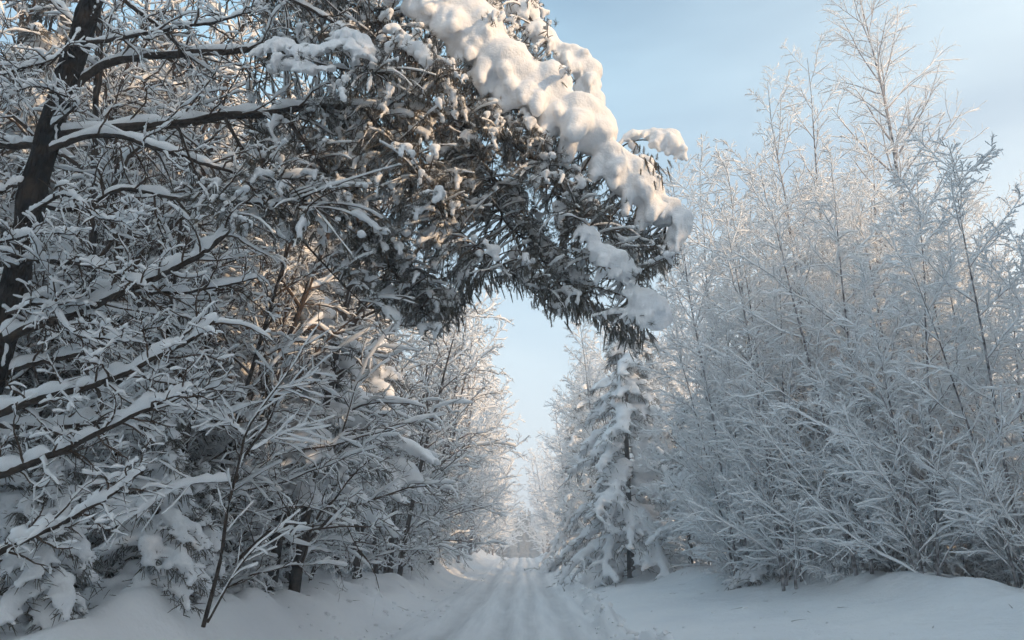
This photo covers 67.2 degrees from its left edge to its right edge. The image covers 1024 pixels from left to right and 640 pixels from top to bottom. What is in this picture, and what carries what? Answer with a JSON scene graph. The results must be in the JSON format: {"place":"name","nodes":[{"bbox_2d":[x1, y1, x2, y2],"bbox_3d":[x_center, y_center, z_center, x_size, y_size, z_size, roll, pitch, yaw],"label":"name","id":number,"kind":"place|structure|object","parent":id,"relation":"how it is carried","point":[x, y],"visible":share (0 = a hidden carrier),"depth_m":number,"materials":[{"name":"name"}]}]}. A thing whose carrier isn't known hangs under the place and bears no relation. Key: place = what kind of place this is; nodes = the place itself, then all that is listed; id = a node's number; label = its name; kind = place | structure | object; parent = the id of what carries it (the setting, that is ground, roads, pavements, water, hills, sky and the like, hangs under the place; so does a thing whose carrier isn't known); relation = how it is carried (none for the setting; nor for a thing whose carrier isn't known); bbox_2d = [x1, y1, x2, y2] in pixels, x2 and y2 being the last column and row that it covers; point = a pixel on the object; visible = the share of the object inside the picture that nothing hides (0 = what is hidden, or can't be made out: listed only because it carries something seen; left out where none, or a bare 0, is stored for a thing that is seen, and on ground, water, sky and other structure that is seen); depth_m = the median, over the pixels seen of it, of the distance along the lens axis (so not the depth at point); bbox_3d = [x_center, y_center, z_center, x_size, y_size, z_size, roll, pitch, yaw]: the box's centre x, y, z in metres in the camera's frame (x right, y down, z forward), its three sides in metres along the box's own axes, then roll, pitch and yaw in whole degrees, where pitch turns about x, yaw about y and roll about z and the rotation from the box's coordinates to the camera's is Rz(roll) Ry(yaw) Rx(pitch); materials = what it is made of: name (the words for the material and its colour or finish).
{"place":"outdoors","nodes":[
{"label":"outdoors","id":0,"kind":"place"},
{"bbox_2d":[0,545,1023,639],"bbox_3d":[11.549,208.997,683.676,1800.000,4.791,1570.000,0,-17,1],"label":"snow ground","id":1,"kind":"structure","parent":0,"point":[908,605],"depth_m":14.78,"materials":[{"name":"snow"}]},
{"bbox_2d":[0,393,40,598],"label":"spruce tree","id":2,"kind":"object","parent":1,"relation":"on","point":[10,498],"visible":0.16,"depth_m":9.85,"materials":[{"name":"white plant"}]},
{"bbox_2d":[0,429,102,634],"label":"spruce tree","id":3,"kind":"object","parent":1,"relation":"on","point":[35,597],"visible":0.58,"depth_m":8.59,"materials":[{"name":"white plant"}]},
{"bbox_2d":[0,0,129,510],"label":"spruce tree","id":4,"kind":"object","parent":1,"relation":"on","point":[56,37],"visible":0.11,"depth_m":14.86,"materials":[{"name":"white plant"}]},
{"bbox_2d":[0,106,183,559],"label":"snowy tree","id":5,"kind":"object","parent":1,"relation":"on","point":[19,374],"visible":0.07,"depth_m":12.38,"materials":[{"name":"snow"}]},
{"bbox_2d":[17,360,200,593],"bbox_3d":[-7.012,2.333,11.927,4.129,4.485,3.920,-1,-17,4],"label":"snowy bush","id":6,"kind":"object","parent":1,"relation":"on","point":[125,384],"visible":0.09,"depth_m":11.22,"materials":[{"name":"snow"}]},
{"bbox_2d":[0,0,267,435],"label":"snowy tree","id":7,"kind":"object","parent":1,"relation":"on","point":[178,87],"visible":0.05,"depth_m":14.71,"materials":[{"name":"snow"}]},
{"bbox_2d":[26,24,268,503],"bbox_3d":[-7.921,-0.675,16.487,6.326,13.052,7.866,-5,-18,16],"label":"spruce tree","id":8,"kind":"object","parent":1,"relation":"on","point":[214,429],"visible":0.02,"depth_m":16.72,"materials":[{"name":"white plant"}]},
{"bbox_2d":[34,364,266,591],"bbox_3d":[-6.585,2.780,12.989,3.920,4.485,4.129,-6,-18,19],"label":"snowy bush","id":9,"kind":"object","parent":1,"relation":"on","point":[128,434],"visible":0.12,"depth_m":11.82,"materials":[{"name":"snow"}]},
{"bbox_2d":[81,412,220,618],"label":"spruce tree","id":10,"kind":"object","parent":1,"relation":"on","point":[169,567],"visible":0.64,"depth_m":10.29,"materials":[{"name":"white plant"}]},
{"bbox_2d":[0,0,302,587],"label":"snowy tree","id":11,"kind":"object","parent":1,"relation":"on","point":[185,350],"visible":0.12,"depth_m":13.65,"materials":[{"name":"snow"}]},
{"bbox_2d":[26,14,305,584],"bbox_3d":[-5.651,0.325,12.896,4.698,9.177,5.770,5,-18,-17],"label":"snowy tree","id":12,"kind":"object","parent":1,"relation":"on","point":[108,80],"visible":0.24,"depth_m":12.55,"materials":[{"name":"white plant"}]},
{"bbox_2d":[0,0,346,589],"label":"snowy tree","id":13,"kind":"object","parent":1,"relation":"on","point":[61,7],"visible":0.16,"depth_m":12.15,"materials":[{"name":"white plant"}]},
{"bbox_2d":[71,360,322,592],"bbox_3d":[-5.757,3.022,14.096,4.165,4.765,4.387,0,-17,1],"label":"snowy bush","id":14,"kind":"object","parent":1,"relation":"on","point":[249,414],"visible":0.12,"depth_m":13.78,"materials":[{"name":"white plant"}]},
{"bbox_2d":[130,98,278,558],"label":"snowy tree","id":15,"kind":"object","parent":1,"relation":"on","point":[266,101],"visible":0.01,"depth_m":23.27,"materials":[{"name":"snow"}]},
{"bbox_2d":[7,75,406,569],"bbox_3d":[-5.960,-0.477,14.443,6.616,11.478,5.366,-13,-21,37],"label":"snowy tree","id":16,"kind":"object","parent":1,"relation":"on","point":[303,475],"visible":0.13,"depth_m":14.04,"materials":[{"name":"snow"}]},
{"bbox_2d":[79,301,337,627],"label":"sapling","id":17,"kind":"object","parent":1,"relation":"on","point":[122,517],"visible":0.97,"depth_m":9.22,"materials":[{"name":"white plant"}]},
{"bbox_2d":[187,462,230,603],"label":"spruce tree","id":18,"kind":"object","parent":1,"relation":"on","point":[204,494],"visible":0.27,"depth_m":12.17,"materials":[{"name":"white plant"}]},
{"bbox_2d":[107,66,325,435],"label":"snowy tree","id":19,"kind":"object","parent":1,"relation":"on","point":[268,106],"visible":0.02,"depth_m":18.22,"materials":[{"name":"snow"}]},
{"bbox_2d":[0,0,472,614],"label":"snowy tree","id":20,"kind":"object","parent":1,"relation":"on","point":[354,332],"visible":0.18,"depth_m":14.45,"materials":[{"name":"snow"}]},
{"bbox_2d":[23,0,474,592],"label":"snowy tree","id":21,"kind":"object","parent":1,"relation":"on","point":[335,390],"visible":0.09,"depth_m":16.96,"materials":[{"name":"snow"}]},
{"bbox_2d":[129,208,369,600],"bbox_3d":[-5.692,1.476,15.533,4.451,8.694,5.466,-15,-22,40],"label":"snowy tree","id":22,"kind":"object","parent":1,"relation":"on","point":[272,509],"visible":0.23,"depth_m":15.06,"materials":[{"name":"snow"}]},
{"bbox_2d":[223,395,344,594],"bbox_3d":[-5.785,3.479,16.137,4.645,5.045,4.410,-5,-18,16],"label":"snowy bush","id":23,"kind":"object","parent":1,"relation":"on","point":[266,576],"visible":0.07,"depth_m":15.14,"materials":[{"name":"snow"}]},
{"bbox_2d":[212,167,366,579],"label":"snowy tree","id":24,"kind":"object","parent":1,"relation":"on","point":[335,536],"depth_m":18.05,"materials":[{"name":"snow"}]},
{"bbox_2d":[231,424,359,582],"bbox_3d":[-6.347,4.021,19.223,4.655,5.325,4.903,-10,-20,30],"label":"snowy bush","id":25,"kind":"object","parent":1,"relation":"on","point":[287,569],"visible":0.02,"depth_m":18.64,"materials":[{"name":"snow"}]},
{"bbox_2d":[212,121,399,490],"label":"spruce tree","id":26,"kind":"object","parent":1,"relation":"on","point":[363,393],"visible":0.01,"depth_m":19.84,"materials":[{"name":"white plant"}]},
{"bbox_2d":[208,163,421,592],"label":"spruce tree","id":27,"kind":"object","parent":1,"relation":"on","point":[326,317],"visible":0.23,"depth_m":17.41,"materials":[{"name":"white plant"}]},
{"bbox_2d":[262,450,380,579],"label":"snowy bush","id":28,"kind":"object","parent":1,"relation":"on","point":[357,535],"visible":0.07,"depth_m":22.03,"materials":[{"name":"white plant"}]},
{"bbox_2d":[221,81,428,582],"bbox_3d":[-5.153,0.473,20.925,6.214,13.290,7.661,-2,-17,7],"label":"snowy tree","id":29,"kind":"object","parent":1,"relation":"on","point":[336,544],"visible":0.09,"depth_m":19.48,"materials":[{"name":"snow"}]},
{"bbox_2d":[0,0,693,577],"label":"pine tree","id":30,"kind":"object","parent":1,"relation":"on","point":[506,80],"visible":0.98,"depth_m":10.00,"materials":[{"name":"white plant"}]},
{"bbox_2d":[268,261,449,578],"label":"spruce tree","id":31,"kind":"object","parent":1,"relation":"on","point":[406,443],"visible":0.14,"depth_m":24.24,"materials":[{"name":"white plant"}]},
{"bbox_2d":[318,500,403,569],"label":"snowy bush","id":32,"kind":"object","parent":1,"relation":"on","point":[373,546],"visible":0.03,"depth_m":26.69,"materials":[{"name":"snow"}]},
{"bbox_2d":[321,321,442,574],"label":"snowy tree","id":33,"kind":"object","parent":1,"relation":"on","point":[420,547],"visible":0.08,"depth_m":26.55,"materials":[{"name":"snow"}]},
{"bbox_2d":[350,442,440,568],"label":"snowy bush","id":34,"kind":"object","parent":1,"relation":"on","point":[405,519],"depth_m":32.71,"materials":[{"name":"white plant"}]},
{"bbox_2d":[347,444,459,573],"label":"snowy bush","id":35,"kind":"object","parent":1,"relation":"on","point":[422,532],"visible":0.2,"depth_m":30.45,"materials":[{"name":"white plant"}]},
{"bbox_2d":[323,283,493,579],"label":"snowy tree","id":36,"kind":"object","parent":1,"relation":"on","point":[454,462],"visible":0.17,"depth_m":29.76,"materials":[{"name":"snow"}]},
{"bbox_2d":[377,340,479,548],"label":"snowy tree","id":37,"kind":"object","parent":1,"relation":"on","point":[466,499],"visible":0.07,"depth_m":34.66,"materials":[{"name":"white plant"}]},
{"bbox_2d":[413,482,464,569],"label":"snowy bush","id":38,"kind":"object","parent":1,"relation":"on","point":[438,555],"visible":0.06,"depth_m":36.00,"materials":[{"name":"white plant"}]},
{"bbox_2d":[417,489,464,563],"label":"snowy bush","id":39,"kind":"object","parent":1,"relation":"on","point":[423,559],"visible":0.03,"depth_m":40.64,"materials":[{"name":"snow"}]},
{"bbox_2d":[382,256,508,570],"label":"snowy tree","id":40,"kind":"object","parent":1,"relation":"on","point":[436,372],"visible":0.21,"depth_m":34.22,"materials":[{"name":"white plant"}]},
{"bbox_2d":[420,477,476,561],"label":"snowy bush","id":41,"kind":"object","parent":1,"relation":"on","point":[461,521],"visible":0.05,"depth_m":46.15,"materials":[{"name":"snow"}]},
{"bbox_2d":[385,300,519,567],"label":"snowy tree","id":42,"kind":"object","parent":1,"relation":"on","point":[495,440],"visible":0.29,"depth_m":40.44,"materials":[{"name":"snow"}]},
{"bbox_2d":[407,323,499,552],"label":"snowy tree","id":43,"kind":"object","parent":1,"relation":"on","point":[462,445],"visible":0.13,"depth_m":44.70,"materials":[{"name":"white plant"}]},
{"bbox_2d":[411,284,515,562],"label":"frosted tree","id":44,"kind":"object","parent":1,"relation":"on","point":[475,412],"visible":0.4,"depth_m":52.00,"materials":[{"name":"white plant"}]},
{"bbox_2d":[427,319,530,554],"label":"frosted tree","id":45,"kind":"object","parent":1,"relation":"on","point":[494,457],"visible":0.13,"depth_m":59.02,"materials":[{"name":"white plant"}]},
{"bbox_2d":[442,327,533,552],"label":"frosted tree","id":46,"kind":"object","parent":1,"relation":"on","point":[509,523],"visible":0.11,"depth_m":67.54,"materials":[{"name":"white plant"}]},
{"bbox_2d":[451,374,524,548],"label":"frosted tree","id":47,"kind":"object","parent":1,"relation":"on","point":[504,433],"visible":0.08,"depth_m":78.91,"materials":[{"name":"white plant"}]},
{"bbox_2d":[472,433,524,550],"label":"frosted tree","id":48,"kind":"object","parent":1,"relation":"on","point":[514,493],"visible":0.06,"depth_m":103.03,"materials":[{"name":"white plant"}]},
{"bbox_2d":[473,396,527,555],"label":"frosted tree","id":49,"kind":"object","parent":1,"relation":"on","point":[520,523],"visible":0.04,"depth_m":89.03,"materials":[{"name":"white plant"}]},
{"bbox_2d":[484,438,524,555],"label":"frosted tree","id":50,"kind":"object","parent":1,"relation":"on","point":[508,544],"visible":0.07,"depth_m":116.89,"materials":[{"name":"white plant"}]},
{"bbox_2d":[523,447,556,553],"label":"frosted tree","id":51,"kind":"object","parent":1,"relation":"on","point":[532,503],"visible":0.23,"depth_m":109.60,"materials":[{"name":"white plant"}]},
{"bbox_2d":[520,437,561,551],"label":"frosted tree","id":52,"kind":"object","parent":1,"relation":"on","point":[538,505],"visible":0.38,"depth_m":94.60,"materials":[{"name":"white plant"}]},
{"bbox_2d":[527,480,558,552],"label":"frosted tree","id":53,"kind":"object","parent":1,"relation":"on","point":[534,537],"visible":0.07,"depth_m":125.11,"materials":[{"name":"white plant"}]},
{"bbox_2d":[528,425,569,540],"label":"frosted tree","id":54,"kind":"object","parent":1,"relation":"on","point":[549,486],"visible":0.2,"depth_m":82.23,"materials":[{"name":"white plant"}]},
{"bbox_2d":[534,395,585,541],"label":"frosted tree","id":55,"kind":"object","parent":1,"relation":"on","point":[547,442],"visible":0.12,"depth_m":71.74,"materials":[{"name":"white plant"}]},
{"bbox_2d":[524,382,600,572],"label":"spruce tree","id":56,"kind":"object","parent":1,"relation":"on","point":[561,540],"visible":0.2,"depth_m":48.01,"materials":[{"name":"white plant"}]},
{"bbox_2d":[530,351,608,544],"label":"frosted tree","id":57,"kind":"object","parent":1,"relation":"on","point":[554,443],"visible":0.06,"depth_m":62.64,"materials":[{"name":"white plant"}]},
{"bbox_2d":[551,355,602,516],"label":"frosted tree","id":58,"kind":"object","parent":1,"relation":"on","point":[579,375],"visible":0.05,"depth_m":54.31,"materials":[{"name":"white plant"}]},
{"bbox_2d":[528,332,631,549],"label":"frosted tree","id":59,"kind":"object","parent":1,"relation":"on","point":[566,430],"visible":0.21,"depth_m":51.93,"materials":[{"name":"white plant"}]},
{"bbox_2d":[472,508,694,557],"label":"wood","id":60,"kind":"object","parent":1,"relation":"on","point":[523,548],"visible":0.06,"depth_m":189.75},
{"bbox_2d":[550,321,629,538],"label":"frosted tree","id":61,"kind":"object","parent":1,"relation":"on","point":[578,388],"visible":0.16,"depth_m":45.55,"materials":[{"name":"white plant"}]},
{"bbox_2d":[547,300,642,538],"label":"frosted tree","id":62,"kind":"object","parent":1,"relation":"on","point":[592,379],"visible":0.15,"depth_m":43.19,"materials":[{"name":"white plant"}]},
{"bbox_2d":[546,325,702,590],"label":"spruce tree","id":63,"kind":"object","parent":1,"relation":"on","point":[625,403],"visible":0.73,"depth_m":32.47,"materials":[{"name":"white plant"}]},
{"bbox_2d":[265,564,1006,639],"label":"snow clods","id":64,"kind":"object","parent":1,"relation":"on","point":[585,612],"visible":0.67,"depth_m":17.68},
{"bbox_2d":[593,332,701,504],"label":"frosted tree","id":65,"kind":"object","parent":1,"relation":"on","point":[667,438],"visible":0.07,"depth_m":38.97,"materials":[{"name":"white plant"}]},
{"bbox_2d":[590,333,725,555],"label":"spruce tree","id":66,"kind":"object","parent":1,"relation":"on","point":[636,496],"visible":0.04,"depth_m":40.11,"materials":[{"name":"white plant"}]},
{"bbox_2d":[644,407,709,563],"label":"spruce tree","id":67,"kind":"object","parent":1,"relation":"on","point":[660,532],"visible":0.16,"depth_m":29.82,"materials":[{"name":"white plant"}]},
{"bbox_2d":[630,414,731,571],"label":"willow shrub","id":68,"kind":"object","parent":1,"relation":"on","point":[665,544],"visible":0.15,"depth_m":30.02,"materials":[{"name":"white plant"}]},
{"bbox_2d":[640,227,722,497],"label":"frosted tree","id":69,"kind":"object","parent":1,"relation":"on","point":[677,371],"visible":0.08,"depth_m":38.72,"materials":[{"name":"white plant"}]},
{"bbox_2d":[654,329,725,469],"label":"frosted tree","id":70,"kind":"object","parent":1,"relation":"on","point":[675,375],"visible":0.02,"depth_m":49.22,"materials":[{"name":"white plant"}]},
{"bbox_2d":[670,471,737,557],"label":"willow shrub","id":71,"kind":"object","parent":1,"relation":"on","point":[711,490],"visible":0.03,"depth_m":26.17,"materials":[{"name":"white plant"}]},
{"bbox_2d":[629,116,798,572],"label":"frosted tree","id":72,"kind":"object","parent":1,"relation":"on","point":[692,193],"visible":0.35,"depth_m":28.18,"materials":[{"name":"white plant"}]},
{"bbox_2d":[631,228,832,587],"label":"frosted tree","id":73,"kind":"object","parent":1,"relation":"on","point":[725,469],"visible":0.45,"depth_m":23.47,"materials":[{"name":"white plant"}]},
{"bbox_2d":[674,250,807,521],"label":"frosted tree","id":74,"kind":"object","parent":1,"relation":"on","point":[686,315],"visible":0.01,"depth_m":31.86,"materials":[{"name":"white plant"}]},
{"bbox_2d":[676,498,807,588],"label":"willow shrub","id":75,"kind":"object","parent":1,"relation":"on","point":[726,573],"visible":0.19,"depth_m":23.66,"materials":[{"name":"white plant"}]},
{"bbox_2d":[661,144,824,560],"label":"frosted tree","id":76,"kind":"object","parent":1,"relation":"on","point":[733,198],"visible":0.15,"depth_m":25.89,"materials":[{"name":"white plant"}]},
{"bbox_2d":[721,481,798,590],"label":"spruce tree","id":77,"kind":"object","parent":1,"relation":"on","point":[742,576],"visible":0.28,"depth_m":22.27,"materials":[{"name":"white plant"}]},
{"bbox_2d":[721,452,829,579],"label":"willow shrub","id":78,"kind":"object","parent":1,"relation":"on","point":[765,563],"visible":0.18,"depth_m":21.32,"materials":[{"name":"white plant"}]},
{"bbox_2d":[666,162,897,590],"bbox_3d":[7.446,1.153,21.266,6.277,12.859,5.124,15,-22,-40],"label":"frosted tree","id":79,"kind":"object","parent":1,"relation":"on","point":[753,421],"visible":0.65,"depth_m":20.67,"materials":[{"name":"white plant"}]},
{"bbox_2d":[726,401,859,562],"bbox_3d":[9.010,5.035,23.265,4.903,5.765,4.240,-12,-21,35],"label":"willow shrub","id":80,"kind":"object","parent":1,"relation":"on","point":[808,442],"depth_m":23.01,"materials":[{"name":"white plant"}]},
{"bbox_2d":[702,178,889,557],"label":"frosted tree","id":81,"kind":"object","parent":1,"relation":"on","point":[761,232],"visible":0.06,"depth_m":25.33,"materials":[{"name":"white plant"}]},
{"bbox_2d":[744,29,881,557],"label":"frosted tree","id":82,"kind":"object","parent":1,"relation":"on","point":[778,161],"visible":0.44,"depth_m":24.16,"materials":[{"name":"white plant"}]},
{"bbox_2d":[713,138,938,575],"bbox_3d":[8.046,0.726,19.734,5.800,11.881,4.734,11,-20,-33],"label":"frosted tree","id":83,"kind":"object","parent":1,"relation":"on","point":[812,317],"visible":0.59,"depth_m":19.10,"materials":[{"name":"white plant"}]},
{"bbox_2d":[772,405,901,570],"bbox_3d":[10.295,5.018,21.508,6.295,4.807,4.636,10,-20,-31],"label":"willow shrub","id":84,"kind":"object","parent":1,"relation":"on","point":[882,463],"depth_m":20.82,"materials":[{"name":"white plant"}]},
{"bbox_2d":[774,455,902,584],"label":"willow shrub","id":85,"kind":"object","parent":1,"relation":"on","point":[823,569],"visible":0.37,"depth_m":18.71,"materials":[{"name":"white plant"}]},
{"bbox_2d":[784,133,921,376],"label":"frosted tree","id":86,"kind":"object","parent":1,"relation":"on","point":[845,186],"visible":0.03,"depth_m":28.24,"materials":[{"name":"white plant"}]},
{"bbox_2d":[737,122,978,572],"bbox_3d":[9.487,0.764,21.192,5.194,12.951,5.168,0,-17,1],"label":"frosted tree","id":87,"kind":"object","parent":1,"relation":"on","point":[860,152],"visible":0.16,"depth_m":22.20,"materials":[{"name":"white plant"}]},
{"bbox_2d":[784,211,1000,488],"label":"frosted tree","id":88,"kind":"object","parent":1,"relation":"on","point":[825,270],"visible":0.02,"depth_m":21.39,"materials":[{"name":"white plant"}]},
{"bbox_2d":[807,393,981,576],"bbox_3d":[9.027,4.108,17.710,3.716,4.369,3.214,10,-20,-30],"label":"willow shrub","id":89,"kind":"object","parent":1,"relation":"on","point":[863,554],"visible":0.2,"depth_m":17.44,"materials":[{"name":"white plant"}]},
{"bbox_2d":[767,155,1023,575],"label":"frosted tree","id":90,"kind":"object","parent":1,"relation":"on","point":[899,426],"visible":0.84,"depth_m":16.66,"materials":[{"name":"white plant"}]},
{"bbox_2d":[807,0,1021,422],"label":"birch tree","id":91,"kind":"object","parent":1,"relation":"on","point":[887,115],"visible":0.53,"depth_m":26.94,"materials":[{"name":"white plant"}]},
{"bbox_2d":[865,216,986,322],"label":"frosted tree","id":92,"kind":"object","parent":1,"relation":"on","point":[969,233],"depth_m":28.44,"materials":[{"name":"white plant"}]},
{"bbox_2d":[852,188,1023,569],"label":"frosted tree","id":93,"kind":"object","parent":1,"relation":"on","point":[940,241],"visible":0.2,"depth_m":18.67,"materials":[{"name":"white plant"}]},
{"bbox_2d":[853,428,1023,586],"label":"willow shrub","id":94,"kind":"object","parent":1,"relation":"on","point":[949,571],"visible":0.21,"depth_m":16.33,"materials":[{"name":"white plant"}]},
{"bbox_2d":[870,170,1023,447],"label":"frosted tree","id":95,"kind":"object","parent":1,"relation":"on","point":[979,214],"visible":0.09,"depth_m":24.00,"materials":[{"name":"white plant"}]},
{"bbox_2d":[875,116,1023,587],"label":"frosted tree","id":96,"kind":"object","parent":1,"relation":"on","point":[974,388],"visible":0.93,"depth_m":15.25,"materials":[{"name":"white plant"}]},
{"bbox_2d":[887,176,1023,464],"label":"frosted tree","id":97,"kind":"object","parent":1,"relation":"on","point":[976,247],"visible":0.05,"depth_m":20.82,"materials":[{"name":"white plant"}]},
{"bbox_2d":[915,422,1023,586],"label":"willow shrub","id":98,"kind":"object","parent":1,"relation":"on","point":[969,540],"visible":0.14,"depth_m":15.97,"materials":[{"name":"white plant"}]},
{"bbox_2d":[933,443,1023,570],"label":"willow shrub","id":99,"kind":"object","parent":1,"relation":"on","point":[992,543],"visible":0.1,"depth_m":15.39,"materials":[{"name":"white plant"}]},
{"bbox_2d":[974,503,1023,587],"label":"brush","id":100,"kind":"object","parent":1,"relation":"on","point":[990,574],"visible":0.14,"depth_m":15.65,"materials":[{"name":"white plant"}]},
{"bbox_2d":[0,0,1023,542],"label":"sky","id":101,"kind":"structure","parent":0,"point":[688,67],"materials":[{"name":"blue"}]},
{"bbox_2d":[381,553,673,639],"bbox_3d":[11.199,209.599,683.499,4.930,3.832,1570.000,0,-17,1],"label":"road","id":102,"kind":"structure","parent":0,"point":[513,600],"depth_m":21.32,"materials":[{"name":"snow"}]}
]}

